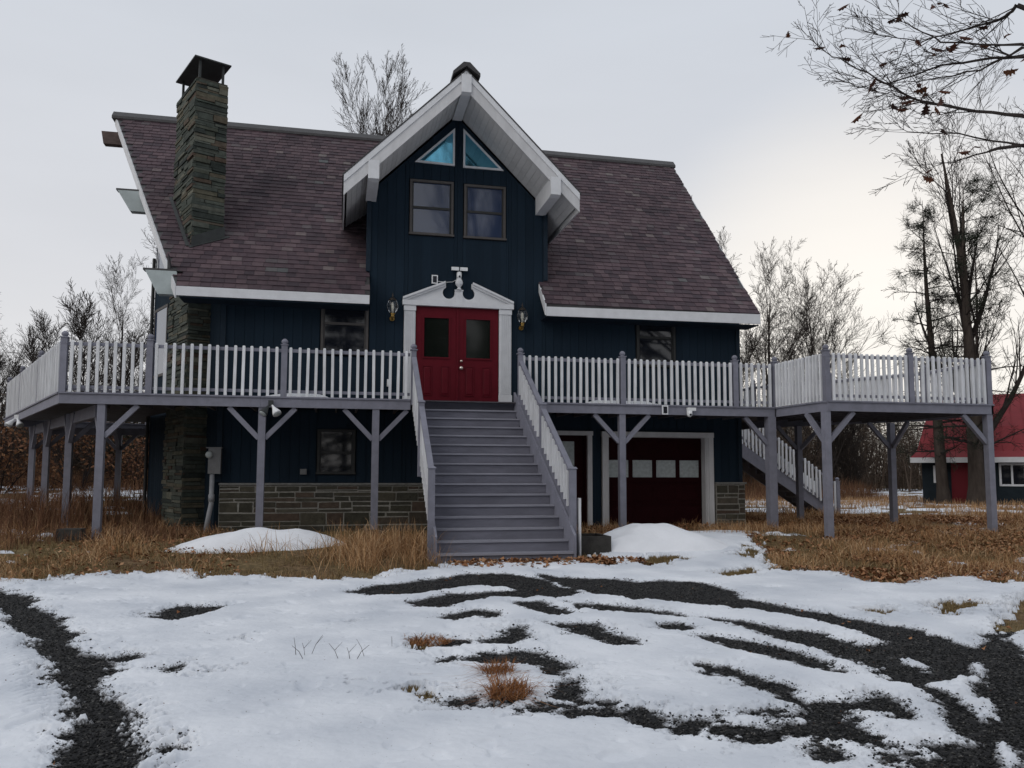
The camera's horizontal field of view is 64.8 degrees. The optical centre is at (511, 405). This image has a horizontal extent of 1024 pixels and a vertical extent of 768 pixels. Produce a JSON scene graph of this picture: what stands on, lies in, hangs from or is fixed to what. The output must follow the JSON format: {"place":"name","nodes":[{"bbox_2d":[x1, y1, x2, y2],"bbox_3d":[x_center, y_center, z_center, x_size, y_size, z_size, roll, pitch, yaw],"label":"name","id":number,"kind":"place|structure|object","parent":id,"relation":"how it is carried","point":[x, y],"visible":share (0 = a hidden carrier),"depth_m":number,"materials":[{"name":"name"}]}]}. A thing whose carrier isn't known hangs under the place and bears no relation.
{"place":"outdoors","nodes":[
{"label":"outdoors","id":0,"kind":"place"},
{"bbox_2d":[0,567,1023,767],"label":"gravel drive","id":1,"kind":"structure","parent":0,"point":[649,715],"depth_m":6.95,"materials":[{"name":"grey gravel"}]},
{"bbox_2d":[330,640,368,658],"bbox_3d":[-1.349,2.031,6.668,0.328,0.224,0.124,1,-5,-12],"label":"weed stalk","id":2,"kind":"object","parent":1,"relation":"on","point":[350,650],"visible":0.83,"depth_m":6.65,"materials":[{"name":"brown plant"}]},
{"bbox_2d":[402,632,457,646],"bbox_3d":[-0.834,2.169,7.557,0.689,0.074,0.711,5,-7,-43],"label":"grass tuft","id":3,"kind":"object","parent":1,"relation":"on","point":[429,640],"visible":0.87,"depth_m":7.48,"materials":[{"name":"brown plant"}]},
{"bbox_2d":[0,530,1023,767],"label":"snow","id":4,"kind":"structure","parent":1,"relation":"on","point":[265,696],"depth_m":6.39,"materials":[{"name":"white snow"}]},
{"bbox_2d":[420,658,554,690],"bbox_3d":[-0.046,2.020,6.185,1.212,0.153,1.140,-4,-6,38],"label":"grass tuft","id":5,"kind":"object","parent":4,"relation":"on","point":[497,668],"visible":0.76,"depth_m":6.22,"materials":[{"name":"brown plant"}]},
{"bbox_2d":[419,670,560,708],"bbox_3d":[-0.001,1.977,5.699,1.080,0.166,1.123,2,-5,-22],"label":"grass tuft","id":6,"kind":"object","parent":4,"relation":"on","point":[512,692],"visible":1,"depth_m":5.68,"materials":[{"name":"brown plant"}]},
{"bbox_2d":[5,563,1018,766],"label":"snow debris","id":7,"kind":"object","parent":4,"relation":"on","point":[634,607],"visible":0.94,"depth_m":7.98,"materials":[{"name":"brown plant"}]},
{"bbox_2d":[53,575,1016,764],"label":"scattered leaves","id":8,"kind":"object","parent":4,"relation":"on","point":[733,607],"visible":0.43,"depth_m":8.21,"materials":[{"name":"brown plant"}]},
{"bbox_2d":[0,571,1023,767],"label":"gravel stones","id":9,"kind":"object","parent":1,"relation":"on","point":[757,739],"visible":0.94,"depth_m":5.84,"materials":[{"name":"grey gravel"}]},
{"bbox_2d":[448,553,652,567],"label":"fallen leaves","id":10,"kind":"object","parent":1,"relation":"on","point":[583,559],"visible":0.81,"depth_m":13.28,"materials":[{"name":"brown plant"}]},
{"bbox_2d":[0,477,1023,631],"bbox_3d":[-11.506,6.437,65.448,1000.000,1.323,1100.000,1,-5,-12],"label":"ground","id":11,"kind":"structure","parent":0,"point":[235,563],"depth_m":13.12,"materials":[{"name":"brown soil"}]},
{"bbox_2d":[0,354,13,435],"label":"tree","id":12,"kind":"object","parent":11,"relation":"on","point":[1,368],"visible":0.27,"depth_m":42.07,"materials":[{"name":"grey plant"}]},
{"bbox_2d":[0,353,18,408],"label":"tree","id":13,"kind":"object","parent":11,"relation":"on","point":[7,380],"visible":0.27,"depth_m":48.74,"materials":[{"name":"grey plant"}]},
{"bbox_2d":[0,313,46,406],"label":"bare tree","id":14,"kind":"object","parent":11,"relation":"on","point":[15,363],"visible":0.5,"depth_m":55.66,"materials":[{"name":"grey plant"}]},
{"bbox_2d":[0,421,56,495],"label":"copper bush","id":15,"kind":"object","parent":11,"relation":"on","point":[4,462],"visible":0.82,"depth_m":28.44,"materials":[{"name":"brown plant"}]},
{"bbox_2d":[0,419,78,473],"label":"leafless shrub","id":16,"kind":"object","parent":11,"relation":"on","point":[36,455],"visible":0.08,"depth_m":35.20,"materials":[{"name":"brown plant"}]},
{"bbox_2d":[10,347,81,448],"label":"tree","id":17,"kind":"object","parent":11,"relation":"on","point":[30,356],"visible":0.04,"depth_m":40.84,"materials":[{"name":"grey plant"}]},
{"bbox_2d":[2,306,117,409],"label":"bare tree","id":18,"kind":"object","parent":11,"relation":"on","point":[44,330],"visible":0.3,"depth_m":57.32,"materials":[{"name":"grey plant"}]},
{"bbox_2d":[7,277,124,391],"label":"bare tree","id":19,"kind":"object","parent":11,"relation":"on","point":[80,330],"visible":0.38,"depth_m":48.27,"materials":[{"name":"grey plant"}]},
{"bbox_2d":[56,528,85,541],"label":"concrete block","id":20,"kind":"structure","parent":11,"relation":"on","point":[73,530],"depth_m":14.76,"materials":[{"name":"grey concrete"}]},
{"bbox_2d":[0,421,143,491],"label":"copper bush","id":21,"kind":"object","parent":11,"relation":"on","point":[61,442],"visible":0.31,"depth_m":30.56,"materials":[{"name":"brown plant"}]},
{"bbox_2d":[0,453,147,490],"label":"wood edge brush","id":22,"kind":"object","parent":11,"relation":"on","point":[76,480],"visible":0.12,"depth_m":31.69,"materials":[{"name":"brown plant"}]},
{"bbox_2d":[0,394,148,485],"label":"distant wood","id":23,"kind":"object","parent":11,"relation":"on","point":[13,437],"visible":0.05,"depth_m":35.00,"materials":[{"name":"brown plant"}]},
{"bbox_2d":[51,436,129,475],"bbox_3d":[-19.137,1.952,36.534,3.695,3.117,4.279,0,-5,2],"label":"leafless shrub","id":24,"kind":"object","parent":11,"relation":"on","point":[94,457],"visible":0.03,"depth_m":36.10,"materials":[{"name":"brown plant"}]},
{"bbox_2d":[0,474,233,555],"bbox_3d":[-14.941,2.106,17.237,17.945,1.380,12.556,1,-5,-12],"label":"dry brush","id":25,"kind":"object","parent":11,"relation":"on","point":[46,514],"visible":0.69,"depth_m":17.57,"materials":[{"name":"brown plant"}]},
{"bbox_2d":[93,437,148,487],"bbox_3d":[-14.932,2.197,32.230,3.249,2.447,2.985,-2,-5,23],"label":"copper bush","id":26,"kind":"object","parent":11,"relation":"on","point":[130,460],"visible":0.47,"depth_m":31.93,"materials":[{"name":"brown plant"}]},
{"bbox_2d":[89,254,154,390],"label":"bare tree","id":27,"kind":"object","parent":11,"relation":"on","point":[121,323],"visible":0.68,"depth_m":43.46,"materials":[{"name":"grey plant"}]},
{"bbox_2d":[100,327,146,438],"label":"tree","id":28,"kind":"object","parent":11,"relation":"on","point":[135,366],"visible":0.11,"depth_m":46.14,"materials":[{"name":"grey plant"}]},
{"bbox_2d":[104,422,144,476],"bbox_3d":[-18.179,1.702,37.683,3.169,4.055,3.179,-4,-6,42],"label":"bush","id":29,"kind":"object","parent":11,"relation":"on","point":[123,452],"visible":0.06,"depth_m":37.32,"materials":[{"name":"brown plant"}]},
{"bbox_2d":[3,516,256,578],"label":"fallen leaves","id":30,"kind":"object","parent":11,"relation":"on","point":[121,563],"visible":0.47,"depth_m":12.95,"materials":[{"name":"brown plant"}]},
{"bbox_2d":[136,223,156,352],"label":"bare tree","id":31,"kind":"object","parent":11,"relation":"on","point":[145,320],"visible":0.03,"depth_m":44.14,"materials":[{"name":"grey plant"}]},
{"bbox_2d":[0,516,461,579],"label":"dry grass","id":32,"kind":"structure","parent":11,"relation":"on","point":[98,550],"depth_m":13.31,"materials":[{"name":"plant"}]},
{"bbox_2d":[165,527,341,553],"bbox_3d":[-4.492,2.395,14.306,3.335,0.477,1.265,2,-5,-18],"label":"snow mound","id":33,"kind":"object","parent":11,"relation":"on","point":[232,540],"visible":0.69,"depth_m":14.03,"materials":[{"name":"white snow"}]},
{"bbox_2d":[294,636,321,658],"bbox_3d":[-1.715,2.050,6.771,0.249,0.202,0.278,1,-5,-12],"label":"weed stalk","id":34,"kind":"object","parent":11,"relation":"on","point":[304,647],"visible":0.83,"depth_m":6.81,"materials":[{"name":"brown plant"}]},
{"bbox_2d":[367,529,384,535],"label":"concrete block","id":35,"kind":"structure","parent":11,"relation":"on","point":[373,531],"depth_m":16.25,"materials":[{"name":"grey concrete"}]},
{"bbox_2d":[332,44,429,135],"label":"bare tree","id":36,"kind":"object","parent":11,"relation":"on","point":[390,111],"visible":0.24,"depth_m":41.30,"materials":[{"name":"grey plant"}]},
{"bbox_2d":[299,516,466,573],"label":"dry grass","id":37,"kind":"structure","parent":11,"relation":"on","point":[373,552],"depth_m":13.12,"materials":[{"name":"plant"}]},
{"bbox_2d":[102,54,760,532],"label":"house","id":38,"kind":"structure","parent":11,"relation":"on","point":[274,236],"depth_m":18.73,"materials":[{"name":"blue paint"}]},
{"bbox_2d":[157,251,164,268],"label":"window","id":39,"kind":"structure","parent":38,"relation":"in","point":[159,262],"depth_m":21.66,"materials":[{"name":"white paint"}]},
{"bbox_2d":[153,303,168,378],"bbox_3d":[-9.245,-1.681,21.189,0.025,1.850,1.200,4,-6,-38],"label":"window","id":40,"kind":"structure","parent":38,"relation":"in","point":[161,314],"depth_m":21.14,"materials":[{"name":"white"}]},
{"bbox_2d":[204,447,222,531],"bbox_3d":[-6.311,1.821,16.976,0.347,1.899,0.280,1,-5,-12],"label":"electric meter","id":41,"kind":"object","parent":38,"relation":"attached to","point":[213,455],"visible":0.94,"depth_m":16.97,"materials":[{"name":"grey metal"}]},
{"bbox_2d":[300,469,306,473],"bbox_3d":[-4.538,1.431,17.538,0.140,0.120,0.082,1,-5,-12],"label":"outlet box","id":42,"kind":"object","parent":38,"relation":"attached to","point":[303,471],"visible":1,"depth_m":17.50,"materials":[{"name":"grey plastic"}]},
{"bbox_2d":[316,429,355,473],"bbox_3d":[-3.872,1.013,17.763,0.860,0.985,0.115,1,-5,-12],"label":"window","id":43,"kind":"structure","parent":38,"relation":"in","point":[335,447],"depth_m":17.78,"materials":[{"name":"black glass"}]},
{"bbox_2d":[320,302,368,355],"bbox_3d":[-3.737,-1.889,18.035,1.080,1.515,0.115,1,-5,-12],"label":"window","id":44,"kind":"structure","parent":38,"relation":"in","point":[345,330],"depth_m":18.04,"materials":[{"name":"black glass"}]},
{"bbox_2d":[387,293,397,320],"bbox_3d":[-2.684,-2.236,18.118,0.263,0.635,0.297,1,-5,-12],"label":"wall lantern","id":45,"kind":"object","parent":38,"relation":"attached to","point":[392,305],"depth_m":18.03,"materials":[{"name":"glass"}]},
{"bbox_2d":[409,179,453,237],"bbox_3d":[-1.859,-4.576,18.669,1.050,1.305,0.115,1,-5,-12],"label":"window","id":46,"kind":"structure","parent":38,"relation":"in","point":[431,212],"depth_m":18.69,"materials":[{"name":"grey glass"}]},
{"bbox_2d":[432,275,437,283],"bbox_3d":[-1.775,-2.905,18.522,0.140,0.200,0.046,1,-5,-12],"label":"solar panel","id":47,"kind":"object","parent":38,"relation":"attached to","point":[434,279],"visible":1,"depth_m":18.50,"materials":[{"name":"white plastic"}]},
{"bbox_2d":[415,129,454,166],"bbox_3d":[-1.796,-6.067,18.802,0.930,0.910,0.065,1,-5,-12],"label":"window","id":48,"kind":"structure","parent":38,"relation":"in","point":[443,152],"depth_m":18.82,"materials":[{"name":"glass"}]},
{"bbox_2d":[415,307,458,400],"bbox_3d":[-1.709,-1.145,18.381,0.980,2.210,0.062,1,-5,-12],"label":"door","id":49,"kind":"structure","parent":38,"relation":"in","point":[437,329],"depth_m":18.39,"materials":[{"name":"red paint"}]},
{"bbox_2d":[451,267,467,277],"bbox_3d":[-1.216,-3.067,18.603,0.370,0.260,0.152,1,-5,-12],"label":"floodlight","id":50,"kind":"object","parent":38,"relation":"attached to","point":[459,274],"visible":1,"depth_m":18.55,"materials":[{"name":"white plastic"}]},
{"bbox_2d":[458,309,497,401],"bbox_3d":[-0.777,-1.128,18.553,0.945,2.210,0.120,1,-5,-12],"label":"door","id":51,"kind":"structure","parent":38,"relation":"in","point":[478,329],"depth_m":18.58,"materials":[{"name":"red paint"}]},
{"bbox_2d":[463,129,503,170],"bbox_3d":[-0.672,-6.039,19.045,0.970,0.940,0.065,1,-5,-12],"label":"window","id":52,"kind":"structure","parent":38,"relation":"in","point":[474,156],"depth_m":18.98,"materials":[{"name":"teal glass"}]},
{"bbox_2d":[463,184,506,240],"bbox_3d":[-0.638,-4.536,18.932,1.030,1.295,0.115,1,-5,-12],"label":"window","id":53,"kind":"structure","parent":38,"relation":"in","point":[484,205],"depth_m":18.95,"materials":[{"name":"blue"}]},
{"bbox_2d":[517,302,527,329],"bbox_3d":[0.237,-2.086,18.743,0.263,0.635,0.297,1,-5,-12],"label":"wall lantern","id":54,"kind":"object","parent":38,"relation":"attached to","point":[522,315],"depth_m":18.65,"materials":[{"name":"glass"}]},
{"bbox_2d":[548,435,586,526],"bbox_3d":[1.245,1.780,18.896,1.030,2.180,0.120,1,-5,-12],"label":"door","id":55,"kind":"structure","parent":38,"relation":"in","point":[575,447],"depth_m":19.00,"materials":[{"name":"wood"}]},
{"bbox_2d":[635,320,675,367],"bbox_3d":[3.493,-1.720,19.599,1.040,1.555,0.115,1,-5,-12],"label":"window","id":56,"kind":"structure","parent":38,"relation":"in","point":[656,343],"depth_m":19.61,"materials":[{"name":"black glass"}]},
{"bbox_2d":[609,437,701,526],"bbox_3d":[3.439,1.839,19.532,2.450,2.180,0.105,1,-5,-12],"label":"garage door","id":57,"kind":"structure","parent":38,"relation":"in","point":[663,475],"depth_m":19.52,"materials":[{"name":"red wood"}]},
{"bbox_2d":[410,344,580,563],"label":"front staircase","id":58,"kind":"structure","parent":11,"relation":"on","point":[471,455],"depth_m":14.93,"materials":[{"name":"grey paint"}]},
{"bbox_2d":[3,331,997,539],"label":"deck","id":59,"kind":"structure","parent":11,"relation":"on","point":[44,399],"depth_m":17.37,"materials":[{"name":"grey paint"}]},
{"bbox_2d":[5,415,23,427],"bbox_3d":[-12.407,0.383,20.127,0.430,0.336,0.245,1,-5,-12],"label":"flood light","id":60,"kind":"object","parent":59,"relation":"attached to","point":[19,424],"visible":1,"depth_m":20.09,"materials":[{"name":"white plastic"}]},
{"bbox_2d":[259,400,280,416],"bbox_3d":[-4.777,0.050,15.941,0.430,0.336,0.245,1,-5,-12],"label":"flood light","id":61,"kind":"object","parent":59,"relation":"attached to","point":[263,412],"visible":1,"depth_m":15.89,"materials":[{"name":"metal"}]},
{"bbox_2d":[269,393,326,396],"bbox_3d":[-4.511,-0.169,17.001,1.955,0.220,0.874,1,-5,-12],"label":"snow drift","id":62,"kind":"object","parent":59,"relation":"on","point":[303,395],"visible":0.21,"depth_m":16.80,"materials":[{"name":"white snow"}]},
{"bbox_2d":[588,400,657,404],"bbox_3d":[2.573,-0.033,18.536,2.645,0.279,0.920,1,-5,-12],"label":"snow drift","id":63,"kind":"object","parent":59,"relation":"on","point":[614,402],"visible":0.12,"depth_m":18.27,"materials":[{"name":"white snow"}]},
{"bbox_2d":[662,405,667,414],"bbox_3d":[3.381,0.090,17.821,0.140,0.200,0.046,1,-5,-12],"label":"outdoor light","id":64,"kind":"object","parent":59,"relation":"attached to","point":[665,409],"visible":1,"depth_m":17.80,"materials":[{"name":"white plastic"}]},
{"bbox_2d":[687,407,695,416],"bbox_3d":[3.982,0.145,17.918,0.202,0.210,0.127,1,-5,-12],"label":"security camera","id":65,"kind":"object","parent":59,"relation":"attached to","point":[689,412],"visible":1,"depth_m":17.88,"materials":[{"name":"white plastic"}]},
{"bbox_2d":[1,485,1022,535],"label":"snow patches","id":66,"kind":"object","parent":11,"relation":"on","point":[879,509],"visible":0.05,"depth_m":30.82,"materials":[{"name":"white snow"}]},
{"bbox_2d":[577,533,610,555],"bbox_3d":[1.371,2.555,14.556,0.630,0.450,0.740,1,-5,-12],"label":"timber planter","id":67,"kind":"object","parent":11,"relation":"on","point":[593,543],"visible":0.41,"depth_m":14.21,"materials":[{"name":"grey wood"}]},
{"bbox_2d":[208,544,1023,702],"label":"grass patches","id":68,"kind":"object","parent":11,"relation":"on","point":[654,559],"depth_m":9.71,"materials":[{"name":"brown plant"}]},
{"bbox_2d":[604,523,728,556],"bbox_3d":[2.834,2.571,15.192,3.565,0.717,2.070,2,-5,-19],"label":"snow mound","id":69,"kind":"object","parent":11,"relation":"on","point":[648,537],"visible":0.65,"depth_m":14.65,"materials":[{"name":"white snow"}]},
{"bbox_2d":[714,227,796,405],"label":"bare tree","id":70,"kind":"object","parent":11,"relation":"on","point":[742,357],"visible":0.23,"depth_m":51.57,"materials":[{"name":"grey plant"}]},
{"bbox_2d":[756,372,806,465],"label":"tree","id":71,"kind":"object","parent":11,"relation":"on","point":[787,430],"visible":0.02,"depth_m":59.28,"materials":[{"name":"brown plant"}]},
{"bbox_2d":[546,512,1023,583],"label":"fallen leaves","id":72,"kind":"object","parent":11,"relation":"on","point":[864,575],"visible":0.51,"depth_m":16.15,"materials":[{"name":"brown plant"}]},
{"bbox_2d":[740,237,833,406],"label":"bare tree","id":73,"kind":"object","parent":11,"relation":"on","point":[769,332],"visible":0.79,"depth_m":50.27,"materials":[{"name":"grey plant"}]},
{"bbox_2d":[743,426,836,490],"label":"distant wood","id":74,"kind":"object","parent":11,"relation":"on","point":[807,450],"visible":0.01,"depth_m":45.88,"materials":[{"name":"brown plant"}]},
{"bbox_2d":[742,428,840,513],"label":"staircase","id":75,"kind":"structure","parent":11,"relation":"on","point":[753,462],"depth_m":26.19,"materials":[{"name":"grey paint"}]},
{"bbox_2d":[758,427,847,476],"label":"leafless shrub","id":76,"kind":"object","parent":11,"relation":"on","point":[816,453],"visible":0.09,"depth_m":45.91,"materials":[{"name":"brown plant"}]},
{"bbox_2d":[780,445,845,495],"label":"leafless shrub","id":77,"kind":"object","parent":11,"relation":"on","point":[821,467],"visible":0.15,"depth_m":43.95,"materials":[{"name":"brown plant"}]},
{"bbox_2d":[743,475,883,500],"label":"wood edge brush","id":78,"kind":"object","parent":11,"relation":"on","point":[757,492],"visible":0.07,"depth_m":42.15,"materials":[{"name":"brown plant"}]},
{"bbox_2d":[746,259,894,467],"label":"bare tree","id":79,"kind":"object","parent":11,"relation":"on","point":[832,331],"visible":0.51,"depth_m":50.80,"materials":[{"name":"grey plant"}]},
{"bbox_2d":[767,257,874,486],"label":"bare tree","id":80,"kind":"object","parent":11,"relation":"on","point":[828,329],"visible":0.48,"depth_m":53.43,"materials":[{"name":"grey plant"}]},
{"bbox_2d":[788,425,854,473],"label":"tree","id":81,"kind":"object","parent":11,"relation":"on","point":[837,466],"visible":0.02,"depth_m":58.57,"materials":[{"name":"brown plant"}]},
{"bbox_2d":[785,319,870,468],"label":"bare tree","id":82,"kind":"object","parent":11,"relation":"on","point":[844,438],"visible":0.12,"depth_m":57.77,"materials":[{"name":"grey plant"}]},
{"bbox_2d":[832,426,855,480],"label":"tree","id":83,"kind":"object","parent":11,"relation":"on","point":[842,459],"visible":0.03,"depth_m":65.66,"materials":[{"name":"brown plant"}]},
{"bbox_2d":[832,424,870,488],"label":"tree","id":84,"kind":"object","parent":11,"relation":"on","point":[853,453],"visible":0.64,"depth_m":57.97,"materials":[{"name":"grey plant"}]},
{"bbox_2d":[834,392,881,487],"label":"tree","id":85,"kind":"object","parent":11,"relation":"on","point":[862,444],"visible":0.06,"depth_m":68.53,"materials":[{"name":"grey plant"}]},
{"bbox_2d":[743,381,1006,491],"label":"distant wood","id":86,"kind":"object","parent":11,"relation":"on","point":[907,475],"visible":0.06,"depth_m":65.20,"materials":[{"name":"brown plant"}]},
{"bbox_2d":[762,0,1023,195],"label":"oak tree","id":87,"kind":"object","parent":11,"relation":"on","point":[922,89],"visible":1,"depth_m":12.24,"materials":[{"name":"brown plant"}]},
{"bbox_2d":[873,197,1006,503],"bbox_3d":[19.394,-2.676,36.488,5.771,14.631,6.324,-4,-6,42],"label":"pine tree","id":88,"kind":"object","parent":11,"relation":"on","point":[943,493],"visible":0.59,"depth_m":36.44,"materials":[{"name":"brown plant"}]},
{"bbox_2d":[878,166,1023,505],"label":"bare tree","id":89,"kind":"object","parent":11,"relation":"on","point":[976,490],"visible":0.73,"depth_m":35.26,"materials":[{"name":"brown plant"}]},
{"bbox_2d":[893,41,1023,503],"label":"bare tree","id":90,"kind":"object","parent":11,"relation":"on","point":[948,200],"visible":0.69,"depth_m":36.76,"materials":[{"name":"brown plant"}]},
{"bbox_2d":[910,393,1023,504],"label":"cottage","id":91,"kind":"structure","parent":11,"relation":"on","point":[1009,468],"depth_m":37.05,"materials":[{"name":"red wood"}]},
{"bbox_2d":[933,466,935,482],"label":"window","id":92,"kind":"structure","parent":91,"relation":"in","point":[934,473],"depth_m":37.57,"materials":[{"name":"white paint"}]},
{"bbox_2d":[951,463,967,503],"bbox_3d":[20.722,3.502,37.030,0.950,1.980,0.062,-2,-5,28],"label":"door","id":93,"kind":"structure","parent":91,"relation":"in","point":[959,479],"depth_m":37.07,"materials":[{"name":"red wood"}]},
{"bbox_2d":[999,463,1023,485],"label":"window","id":94,"kind":"structure","parent":91,"relation":"in","point":[1010,474],"depth_m":36.17,"materials":[{"name":"white paint"}]},
{"bbox_2d":[946,213,1021,358],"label":"bare tree","id":95,"kind":"object","parent":11,"relation":"on","point":[995,335],"visible":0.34,"depth_m":44.88,"materials":[{"name":"brown plant"}]},
{"bbox_2d":[953,82,1023,296],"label":"bare tree","id":96,"kind":"object","parent":11,"relation":"on","point":[1006,188],"visible":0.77,"depth_m":35.86,"materials":[{"name":"brown plant"}]},
{"bbox_2d":[0,0,1023,472],"label":"sky","id":97,"kind":"structure","parent":0,"point":[764,151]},
{"bbox_2d":[547,507,1023,582],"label":"dry grass","id":98,"kind":"structure","parent":0,"point":[912,521],"depth_m":15.75,"materials":[{"name":"plant"}]},
{"bbox_2d":[745,492,1023,519],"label":"meadow grass","id":99,"kind":"structure","parent":0,"point":[882,500],"depth_m":31.12,"materials":[{"name":"plant"}]}
]}

